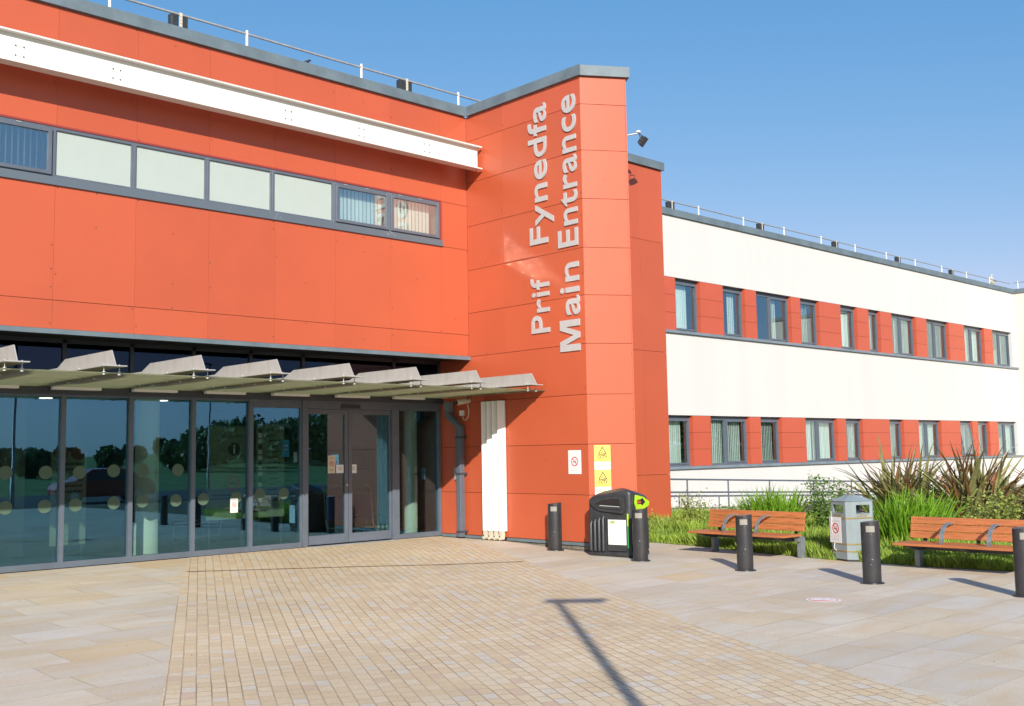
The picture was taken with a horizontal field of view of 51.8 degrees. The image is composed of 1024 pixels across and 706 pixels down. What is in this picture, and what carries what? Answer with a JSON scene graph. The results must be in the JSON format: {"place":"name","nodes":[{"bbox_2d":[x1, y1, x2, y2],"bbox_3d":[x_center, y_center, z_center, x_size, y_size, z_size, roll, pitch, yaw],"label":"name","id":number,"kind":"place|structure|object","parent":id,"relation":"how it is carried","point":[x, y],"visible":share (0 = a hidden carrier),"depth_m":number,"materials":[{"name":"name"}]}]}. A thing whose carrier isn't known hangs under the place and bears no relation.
{"place":"outdoors","nodes":[
{"label":"outdoors","id":0,"kind":"place"},
{"bbox_2d":[172,488,221,546],"bbox_3d":[-5.760,3.033,19.601,0.530,1.040,1.002,-4,-6,26],"label":"luggage trolley","id":1,"kind":"object","parent":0,"point":[203,521],"visible":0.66,"depth_m":19.54,"materials":[{"name":"silver metal"}]},
{"bbox_2d":[0,537,1023,705],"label":"plaza paving","id":2,"kind":"structure","parent":0,"point":[909,628],"depth_m":11.26,"materials":[{"name":"stone"}]},
{"bbox_2d":[0,0,671,573],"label":"entrance building","id":3,"kind":"structure","parent":2,"relation":"on","point":[140,232],"depth_m":17.89,"materials":[{"name":"red"}]},
{"bbox_2d":[0,116,53,175],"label":"window","id":4,"kind":"structure","parent":3,"relation":"in","point":[12,122],"depth_m":15.11,"materials":[{"name":"grey glass"}]},
{"bbox_2d":[49,444,86,561],"bbox_3d":[-6.890,2.346,16.364,0.540,1.844,0.034,4,-7,-43],"label":"information board","id":5,"kind":"object","parent":3,"relation":"on","point":[74,522],"visible":0.59,"depth_m":16.39,"materials":[{"name":"teal"}]},
{"bbox_2d":[53,127,133,188],"bbox_3d":[-6.234,-2.884,15.707,1.200,0.742,0.075,4,-7,-43],"label":"window","id":6,"kind":"structure","parent":3,"relation":"in","point":[81,156],"depth_m":15.69,"materials":[{"name":"white glass"}]},
{"bbox_2d":[133,142,206,200],"bbox_3d":[-5.360,-2.821,16.534,1.210,0.742,0.075,4,-7,-43],"label":"window","id":7,"kind":"structure","parent":3,"relation":"in","point":[159,170],"depth_m":16.52,"materials":[{"name":"white glass"}]},
{"bbox_2d":[206,426,244,548],"bbox_3d":[-4.915,2.327,18.110,0.720,2.144,0.035,4,-7,-43],"label":"information board","id":8,"kind":"object","parent":3,"relation":"on","point":[225,462],"visible":0.99,"depth_m":18.10,"materials":[{"name":"teal"}]},
{"bbox_2d":[230,498,237,512],"bbox_3d":[-4.686,2.571,17.776,0.140,0.240,0.005,4,-7,-43],"label":"paper notice","id":9,"kind":"object","parent":3,"relation":"attached to","point":[233,505],"visible":1,"depth_m":17.77,"materials":[{"name":"white paper"}]},
{"bbox_2d":[207,157,271,211],"bbox_3d":[-4.489,-2.758,17.357,1.190,0.742,0.075,4,-7,-43],"label":"window","id":10,"kind":"structure","parent":3,"relation":"in","point":[232,183],"depth_m":17.34,"materials":[{"name":"white glass"}]},
{"bbox_2d":[0,26,481,170],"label":"steel beam","id":11,"kind":"structure","parent":3,"relation":"attached to","point":[32,52],"depth_m":16.69,"materials":[{"name":"white metal"}]},
{"bbox_2d":[255,424,283,544],"bbox_3d":[-4.292,2.358,18.702,0.560,2.174,0.033,4,-7,-43],"label":"information board","id":12,"kind":"object","parent":3,"relation":"on","point":[269,467],"visible":0.96,"depth_m":18.71,"materials":[{"name":"glass"}]},
{"bbox_2d":[0,345,544,402],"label":"glass canopy","id":13,"kind":"object","parent":3,"relation":"attached to","point":[83,375],"visible":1,"depth_m":16.27,"materials":[{"name":"metal"}]},
{"bbox_2d":[282,440,288,456],"bbox_3d":[-3.996,1.684,18.609,0.150,0.300,0.004,4,-7,-43],"label":"paper notice","id":14,"kind":"object","parent":3,"relation":"attached to","point":[285,448],"visible":1,"depth_m":18.61,"materials":[{"name":"blue paper"}]},
{"bbox_2d":[108,0,479,104],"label":"roof rail","id":15,"kind":"object","parent":3,"relation":"on","point":[401,83],"visible":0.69,"depth_m":18.28,"materials":[{"name":"white metal"}]},
{"bbox_2d":[294,452,296,461],"bbox_3d":[-3.848,1.853,18.731,0.070,0.180,0.004,4,-7,-43],"label":"paper notice","id":16,"kind":"object","parent":3,"relation":"attached to","point":[295,456],"visible":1,"depth_m":18.73,"materials":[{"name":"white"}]},
{"bbox_2d":[272,169,333,221],"bbox_3d":[-3.611,-2.694,18.187,1.230,0.742,0.075,4,-7,-43],"label":"window","id":17,"kind":"structure","parent":3,"relation":"in","point":[293,194],"depth_m":18.18,"materials":[{"name":"white glass"}]},
{"bbox_2d":[308,409,347,544],"bbox_3d":[-3.346,2.231,19.100,0.885,2.420,0.080,4,-7,-43],"label":"sliding door","id":18,"kind":"structure","parent":3,"relation":"in","point":[331,538],"depth_m":19.27,"materials":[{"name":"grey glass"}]},
{"bbox_2d":[328,456,334,472],"bbox_3d":[-3.282,2.026,19.175,0.160,0.320,0.005,4,-7,-43],"label":"paper notice","id":19,"kind":"object","parent":3,"relation":"attached to","point":[331,464],"visible":1,"depth_m":19.17,"materials":[{"name":"orange"}]},
{"bbox_2d":[336,465,343,472],"bbox_3d":[-3.151,2.121,19.291,0.160,0.150,0.004,4,-7,-43],"label":"paper notice","id":20,"kind":"object","parent":3,"relation":"attached to","point":[339,468],"visible":1,"depth_m":19.29,"materials":[{"name":"white paper"}]},
{"bbox_2d":[317,484,367,534],"bbox_3d":[-3.364,3.116,20.917,0.530,1.040,1.002,-4,-6,26],"label":"luggage trolley","id":21,"kind":"object","parent":3,"relation":"on","point":[333,507],"visible":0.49,"depth_m":20.72,"materials":[{"name":"silver metal"}]},
{"bbox_2d":[352,464,356,472],"bbox_3d":[-2.936,2.141,19.493,0.150,0.160,0.004,4,-7,-43],"label":"paper notice","id":22,"kind":"object","parent":3,"relation":"attached to","point":[354,468],"visible":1,"depth_m":19.51,"materials":[{"name":"white paper"}]},
{"bbox_2d":[334,181,388,230],"bbox_3d":[-2.747,-2.627,19.046,1.210,0.742,0.207,4,-7,-43],"label":"window","id":23,"kind":"structure","parent":3,"relation":"in","point":[354,214],"depth_m":19.09,"materials":[{"name":"grey glass"}]},
{"bbox_2d":[352,484,386,531],"bbox_3d":[-2.837,3.130,21.156,0.530,1.040,1.002,-4,-6,31],"label":"luggage trolley","id":24,"kind":"object","parent":3,"relation":"on","point":[362,506],"visible":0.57,"depth_m":20.94,"materials":[{"name":"silver metal"}]},
{"bbox_2d":[348,410,390,541],"bbox_3d":[-2.675,2.281,19.749,0.965,2.420,0.060,4,-7,-43],"label":"sliding door","id":25,"kind":"structure","parent":3,"relation":"in","point":[382,534],"depth_m":19.65,"materials":[{"name":"grey glass"}]},
{"bbox_2d":[389,192,439,238],"bbox_3d":[-1.870,-2.564,19.874,1.205,0.742,0.207,4,-7,-43],"label":"window","id":26,"kind":"structure","parent":3,"relation":"in","point":[395,214],"depth_m":19.91,"materials":[{"name":"grey glass"}]},
{"bbox_2d":[440,64,636,551],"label":"sign tower","id":27,"kind":"structure","parent":2,"relation":"on","point":[584,402],"depth_m":18.94,"materials":[{"name":"red metal"}]},
{"bbox_2d":[444,402,467,536],"bbox_3d":[-1.090,2.238,20.429,0.198,2.600,0.465,4,-7,-43],"label":"downpipe","id":28,"kind":"object","parent":27,"relation":"attached to","point":[453,420],"visible":1,"depth_m":20.25,"materials":[{"name":"grey metal"}]},
{"bbox_2d":[455,398,470,419],"bbox_3d":[-0.997,1.087,20.351,0.291,0.434,0.292,4,-7,-43],"label":"security camera","id":29,"kind":"object","parent":27,"relation":"attached to","point":[461,402],"visible":1,"depth_m":20.34,"materials":[{"name":"beige plastic"}]},
{"bbox_2d":[481,401,506,539],"bbox_3d":[-0.358,2.185,19.679,0.145,2.570,0.584,4,-7,-43],"label":"folding shutter","id":30,"kind":"object","parent":27,"relation":"attached to","point":[494,479],"visible":1,"depth_m":19.60,"materials":[{"name":"white plastic"}]},
{"bbox_2d":[527,102,553,333],"bbox_3d":[0.536,-2.473,19.196,0.022,4.230,0.618,4,-7,-43],"label":"lettering","id":31,"kind":"object","parent":27,"relation":"attached to","point":[535,130],"depth_m":19.23,"materials":[{"name":"metal"}]},
{"bbox_2d":[558,94,580,351],"bbox_3d":[0.990,-2.321,18.704,0.022,4.600,0.488,4,-7,-43],"label":"lettering","id":32,"kind":"object","parent":27,"relation":"attached to","point":[565,325],"depth_m":18.64,"materials":[{"name":"metal"}]},
{"bbox_2d":[568,450,580,473],"bbox_3d":[1.088,1.893,18.292,0.008,0.410,0.300,4,-7,-43],"label":"no smoking sign","id":33,"kind":"object","parent":27,"relation":"attached to","point":[574,461],"visible":1,"depth_m":18.29,"materials":[{"name":"white plastic"}]},
{"bbox_2d":[594,445,610,469],"bbox_3d":[1.553,1.793,18.116,0.290,0.420,0.008,0,-6,-11],"label":"camera sign","id":34,"kind":"object","parent":27,"relation":"attached to","point":[602,457],"visible":1,"depth_m":18.11,"materials":[{"name":"yellow plastic"}]},
{"bbox_2d":[594,470,610,494],"bbox_3d":[1.561,2.219,18.076,0.290,0.420,0.008,0,-6,-11],"label":"camera sign","id":35,"kind":"object","parent":27,"relation":"attached to","point":[602,480],"visible":0.99,"depth_m":18.07,"materials":[{"name":"yellow"}]},
{"bbox_2d":[627,130,647,146],"bbox_3d":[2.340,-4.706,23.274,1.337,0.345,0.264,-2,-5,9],"label":"floodlight","id":36,"kind":"object","parent":27,"relation":"attached to","point":[642,140],"visible":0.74,"depth_m":23.14,"materials":[{"name":"white plastic"}]},
{"bbox_2d":[547,502,563,550],"bbox_3d":[0.740,2.986,18.171,0.307,0.812,0.239,-2,-5,8],"label":"bollard","id":37,"kind":"object","parent":2,"relation":"on","point":[554,528],"visible":1,"depth_m":18.10,"materials":[{"name":"grey metal"}]},
{"bbox_2d":[589,488,648,557],"bbox_3d":[1.759,2.782,17.419,0.861,1.105,0.684,-5,-7,36],"label":"recycling bin","id":38,"kind":"object","parent":2,"relation":"on","point":[610,524],"visible":0.89,"depth_m":17.15,"materials":[{"name":"black plastic"}]},
{"bbox_2d":[607,516,627,551],"bbox_3d":[1.704,2.921,17.074,0.365,0.565,0.014,-5,-7,36],"label":"door panel","id":39,"kind":"structure","parent":38,"relation":"in","point":[610,547],"depth_m":17.05,"materials":[{"name":"black plastic"}]},
{"bbox_2d":[647,518,648,548],"bbox_3d":[2.101,2.948,17.188,0.006,0.520,0.530,-5,-7,36],"label":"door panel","id":40,"kind":"structure","parent":38,"relation":"in","point":[647,518],"depth_m":17.38,"materials":[{"name":"black plastic"}]},
{"bbox_2d":[631,508,650,560],"bbox_3d":[2.013,2.853,16.572,0.307,0.812,0.239,-2,-6,13],"label":"bollard","id":41,"kind":"object","parent":2,"relation":"on","point":[640,534],"visible":1,"depth_m":16.50,"materials":[{"name":"grey metal"}]},
{"bbox_2d":[635,513,641,517],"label":"label","id":42,"kind":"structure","parent":41,"relation":"in","point":[637,515],"depth_m":16.51,"materials":[{"name":"grey"}]},
{"bbox_2d":[735,514,755,570],"bbox_3d":[3.405,2.773,15.441,0.307,0.812,0.239,-2,-5,9],"label":"bollard","id":43,"kind":"object","parent":2,"relation":"on","point":[744,542],"visible":1,"depth_m":15.37,"materials":[{"name":"grey metal"}]},
{"bbox_2d":[740,519,746,524],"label":"label","id":44,"kind":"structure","parent":43,"relation":"in","point":[742,521],"depth_m":15.38,"materials":[{"name":"grey"}]},
{"bbox_2d":[688,509,805,557],"bbox_3d":[3.909,3.013,17.605,0.685,0.730,1.950,4,-7,-40],"label":"park bench","id":45,"kind":"object","parent":2,"relation":"on","point":[717,517],"visible":0.94,"depth_m":17.54,"materials":[{"name":"brown wood"}]},
{"bbox_2d":[806,597,840,601],"bbox_3d":[3.648,2.890,12.347,0.400,0.002,0.400,4,-7,-43],"label":"floor sticker","id":46,"kind":"object","parent":2,"relation":"on","point":[820,599],"visible":1,"depth_m":12.35,"materials":[{"name":"white plastic"}]},
{"bbox_2d":[830,495,873,561],"bbox_3d":[5.388,2.758,16.668,0.551,1.010,0.551,1,-6,-20],"label":"litter bin","id":47,"kind":"object","parent":2,"relation":"on","point":[852,515],"visible":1,"depth_m":16.43,"materials":[{"name":"grey plastic"}]},
{"bbox_2d":[829,517,841,542],"bbox_3d":[5.107,2.790,16.640,0.005,0.400,0.285,1,-6,-20],"label":"paper notice","id":48,"kind":"object","parent":47,"relation":"attached to","point":[835,534],"visible":1,"depth_m":16.64,"materials":[{"name":"white paper"}]},
{"bbox_2d":[860,520,884,583],"bbox_3d":[4.697,2.601,13.796,0.307,0.812,0.239,-2,-6,10],"label":"bollard","id":49,"kind":"object","parent":2,"relation":"on","point":[871,553],"visible":1,"depth_m":13.72,"materials":[{"name":"grey metal"}]},
{"bbox_2d":[866,526,874,531],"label":"label","id":50,"kind":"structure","parent":49,"relation":"in","point":[868,528],"depth_m":13.73,"materials":[{"name":"grey"}]},
{"bbox_2d":[892,516,1023,566],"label":"park bench","id":51,"kind":"object","parent":2,"relation":"on","point":[927,527],"visible":0.97,"depth_m":14.96,"materials":[{"name":"brown wood"}]},
{"bbox_2d":[1012,526,1023,597],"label":"bollard","id":52,"kind":"object","parent":2,"relation":"on","point":[1018,543],"visible":1,"depth_m":12.36,"materials":[{"name":"grey metal"}]},
{"bbox_2d":[87,0,1023,288],"label":"sky","id":53,"kind":"structure","parent":0,"point":[893,127],"materials":[{"name":"blue"}]},
{"bbox_2d":[161,536,961,705],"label":"sett paving","id":54,"kind":"structure","parent":0,"point":[421,625],"depth_m":9.85,"materials":[{"name":"stone"}]},
{"bbox_2d":[187,561,522,571],"bbox_3d":[-2.227,3.184,15.759,5.037,0.095,0.103,1,-6,-18],"label":"slot drain","id":55,"kind":"object","parent":54,"relation":"on","point":[358,566],"visible":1,"depth_m":15.75,"materials":[{"name":"grey metal"}]},
{"bbox_2d":[648,504,1012,554],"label":"rough grass","id":56,"kind":"structure","parent":0,"point":[810,531],"depth_m":20.41,"materials":[{"name":"green plant"}]},
{"bbox_2d":[649,487,1022,570],"bbox_3d":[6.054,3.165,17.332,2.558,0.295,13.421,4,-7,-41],"label":"grass","id":57,"kind":"structure","parent":0,"point":[817,548],"depth_m":16.72,"materials":[{"name":"green plant"}]},
{"bbox_2d":[648,508,699,526],"bbox_3d":[3.280,3.533,21.895,1.402,0.608,0.968,0,-6,-14],"label":"leafy shrub","id":58,"kind":"object","parent":57,"relation":"on","point":[654,521],"visible":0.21,"depth_m":21.85,"materials":[{"name":"green plant"}]},
{"bbox_2d":[672,488,712,524],"bbox_3d":[3.784,3.347,22.268,0.795,0.993,0.908,4,-7,-43],"label":"leafy shrub","id":59,"kind":"object","parent":57,"relation":"on","point":[689,514],"visible":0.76,"depth_m":22.20,"materials":[{"name":"green plant"}]},
{"bbox_2d":[704,502,746,521],"bbox_3d":[4.287,3.385,21.252,0.789,0.718,0.954,0,-5,-6],"label":"leafy shrub","id":60,"kind":"object","parent":57,"relation":"on","point":[725,507],"visible":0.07,"depth_m":21.11,"materials":[{"name":"green plant"}]},
{"bbox_2d":[714,499,764,509],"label":"leafy shrub","id":61,"kind":"object","parent":57,"relation":"on","point":[733,507],"visible":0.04,"depth_m":25.09,"materials":[{"name":"green plant"}]},
{"bbox_2d":[716,483,822,524],"bbox_3d":[5.182,3.120,20.921,1.888,1.103,2.074,1,-6,-23],"label":"montbretia clump","id":62,"kind":"object","parent":57,"relation":"on","point":[773,502],"visible":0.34,"depth_m":20.72,"materials":[{"name":"green plant"}]},
{"bbox_2d":[800,473,855,530],"bbox_3d":[5.984,2.913,20.165,1.070,1.368,0.913,4,-7,-43],"label":"leafy shrub","id":63,"kind":"object","parent":57,"relation":"on","point":[818,511],"visible":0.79,"depth_m":20.04,"materials":[{"name":"green plant"}]},
{"bbox_2d":[821,433,968,520],"bbox_3d":[8.196,2.723,22.151,3.750,2.118,3.738,4,-7,-43],"label":"flax plant","id":64,"kind":"object","parent":57,"relation":"on","point":[897,480],"visible":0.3,"depth_m":21.92,"materials":[{"name":"green plant"}]},
{"bbox_2d":[862,483,971,543],"bbox_3d":[6.503,2.719,17.300,2.161,1.172,2.034,4,-7,-43],"label":"montbretia clump","id":65,"kind":"object","parent":57,"relation":"on","point":[895,518],"visible":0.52,"depth_m":16.97,"materials":[{"name":"green plant"}]},
{"bbox_2d":[925,498,957,517],"bbox_3d":[7.196,2.905,17.900,0.925,0.935,1.074,-3,-6,17],"label":"leafy shrub","id":66,"kind":"object","parent":57,"relation":"on","point":[949,507],"visible":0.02,"depth_m":17.82,"materials":[{"name":"green plant"}]},
{"bbox_2d":[875,435,1023,525],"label":"flax plant","id":67,"kind":"object","parent":57,"relation":"on","point":[977,479],"visible":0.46,"depth_m":19.45,"materials":[{"name":"green plant"}]},
{"bbox_2d":[958,482,1023,534],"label":"leafy shrub","id":68,"kind":"object","parent":57,"relation":"on","point":[1005,511],"visible":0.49,"depth_m":17.39,"materials":[{"name":"green plant"}]},
{"bbox_2d":[981,449,1023,519],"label":"flax plant","id":69,"kind":"object","parent":57,"relation":"on","point":[1014,489],"visible":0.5,"depth_m":18.18,"materials":[{"name":"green plant"}]},
{"bbox_2d":[1004,479,1023,518],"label":"flax plant","id":70,"kind":"object","parent":57,"relation":"on","point":[1007,483],"visible":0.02,"depth_m":21.02,"materials":[{"name":"green plant"}]},
{"bbox_2d":[733,484,1021,509],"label":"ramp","id":71,"kind":"structure","parent":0,"point":[1018,485],"depth_m":33.44,"materials":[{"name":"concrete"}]},
{"label":"ground","id":72,"kind":"structure","parent":0,"visible":0},
{"bbox_2d":[662,206,1023,509],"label":"white wing","id":73,"kind":"structure","parent":72,"relation":"on","point":[790,358],"depth_m":35.27,"materials":[{"name":"white paint"}]},
{"bbox_2d":[668,415,690,466],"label":"window","id":74,"kind":"structure","parent":73,"relation":"in","point":[674,421],"depth_m":29.75,"materials":[{"name":"grey glass"}]},
{"bbox_2d":[675,279,697,331],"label":"window","id":75,"kind":"structure","parent":73,"relation":"in","point":[680,295],"depth_m":30.45,"materials":[{"name":"grey glass"}]},
{"bbox_2d":[710,416,747,464],"bbox_3d":[6.329,2.597,31.260,1.984,1.423,0.193,4,-7,-43],"label":"window","id":76,"kind":"structure","parent":73,"relation":"in","point":[725,432],"depth_m":31.25,"materials":[{"name":"grey glass"}]},
{"bbox_2d":[723,287,742,336],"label":"window","id":77,"kind":"structure","parent":73,"relation":"in","point":[728,290],"depth_m":32.11,"materials":[{"name":"grey glass"}]},
{"bbox_2d":[761,417,779,463],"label":"window","id":78,"kind":"structure","parent":73,"relation":"in","point":[763,419],"depth_m":32.94,"materials":[{"name":"grey glass"}]},
{"bbox_2d":[756,292,788,341],"bbox_3d":[8.131,-1.104,33.392,1.974,1.513,0.196,4,-7,-43],"label":"window","id":79,"kind":"structure","parent":73,"relation":"in","point":[769,314],"depth_m":33.50,"materials":[{"name":"grey glass"}]},
{"bbox_2d":[800,299,816,344],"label":"window","id":80,"kind":"structure","parent":73,"relation":"in","point":[804,302],"depth_m":35.05,"materials":[{"name":"clear glass"}]},
{"bbox_2d":[805,418,834,461],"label":"window","id":81,"kind":"structure","parent":73,"relation":"in","point":[817,423],"depth_m":34.86,"materials":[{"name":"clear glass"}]},
{"bbox_2d":[662,199,1009,283],"bbox_3d":[13.064,-3.605,38.386,25.250,0.420,0.126,4,-7,-43],"label":"roof rail","id":82,"kind":"object","parent":73,"relation":"on","point":[670,204],"visible":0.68,"depth_m":36.02,"materials":[{"name":"white metal"}]},
{"bbox_2d":[840,306,854,349],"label":"window","id":83,"kind":"structure","parent":73,"relation":"in","point":[843,309],"depth_m":36.81,"materials":[{"name":"clear glass"}]},
{"bbox_2d":[846,419,860,460],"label":"window","id":84,"kind":"structure","parent":73,"relation":"in","point":[848,421],"depth_m":36.48,"materials":[{"name":"clear glass"}]},
{"bbox_2d":[868,310,877,351],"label":"window","id":85,"kind":"structure","parent":73,"relation":"in","point":[873,313],"depth_m":38.00,"materials":[{"name":"clear glass"}]},
{"bbox_2d":[889,420,901,458],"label":"window","id":86,"kind":"structure","parent":73,"relation":"in","point":[891,421],"depth_m":38.56,"materials":[{"name":"clear glass"}]},
{"bbox_2d":[891,314,913,355],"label":"window","id":87,"kind":"structure","parent":73,"relation":"in","point":[898,318],"depth_m":39.42,"materials":[{"name":"clear glass"}]},
{"bbox_2d":[919,420,938,457],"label":"window","id":88,"kind":"structure","parent":73,"relation":"in","point":[928,438],"depth_m":40.30,"materials":[{"name":"clear glass"}]},
{"bbox_2d":[926,320,946,359],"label":"window","id":89,"kind":"structure","parent":73,"relation":"in","point":[933,323],"depth_m":41.29,"materials":[{"name":"clear glass"}]},
{"bbox_2d":[960,421,974,456],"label":"window","id":90,"kind":"structure","parent":73,"relation":"in","point":[963,423],"depth_m":42.61,"materials":[{"name":"clear glass"}]},
{"bbox_2d":[964,326,981,362],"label":"window","id":91,"kind":"structure","parent":73,"relation":"in","point":[972,344],"depth_m":43.70,"materials":[{"name":"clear glass"}]},
{"bbox_2d":[978,421,987,455],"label":"window","id":92,"kind":"structure","parent":73,"relation":"in","point":[979,422],"depth_m":43.76,"materials":[{"name":"clear glass"}]},
{"bbox_2d":[990,274,995,284],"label":"roof vent","id":93,"kind":"object","parent":73,"relation":"on","point":[992,282],"visible":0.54,"depth_m":46.15,"materials":[{"name":"beige plastic"}]},
{"bbox_2d":[992,330,1009,365],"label":"window","id":94,"kind":"structure","parent":73,"relation":"in","point":[998,345],"depth_m":45.55,"materials":[{"name":"clear glass"}]},
{"bbox_2d":[998,422,1015,454],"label":"window","id":95,"kind":"structure","parent":73,"relation":"in","point":[1004,425],"depth_m":45.59,"materials":[{"name":"clear glass"}]},
{"bbox_2d":[960,288,1023,454],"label":"side block","id":96,"kind":"structure","parent":72,"relation":"on","point":[1018,295],"depth_m":46.52,"materials":[{"name":"white paint"}]},
{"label":"ramp kerb","id":97,"kind":"structure","parent":72,"relation":"on","visible":0},
{"bbox_2d":[670,478,879,507],"bbox_3d":[7.704,4.086,31.011,14.842,1.259,0.048,4,-7,-43],"label":"handrail","id":98,"kind":"object","parent":97,"relation":"on","point":[727,480],"visible":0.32,"depth_m":29.85,"materials":[{"name":"grey metal"}]}
]}

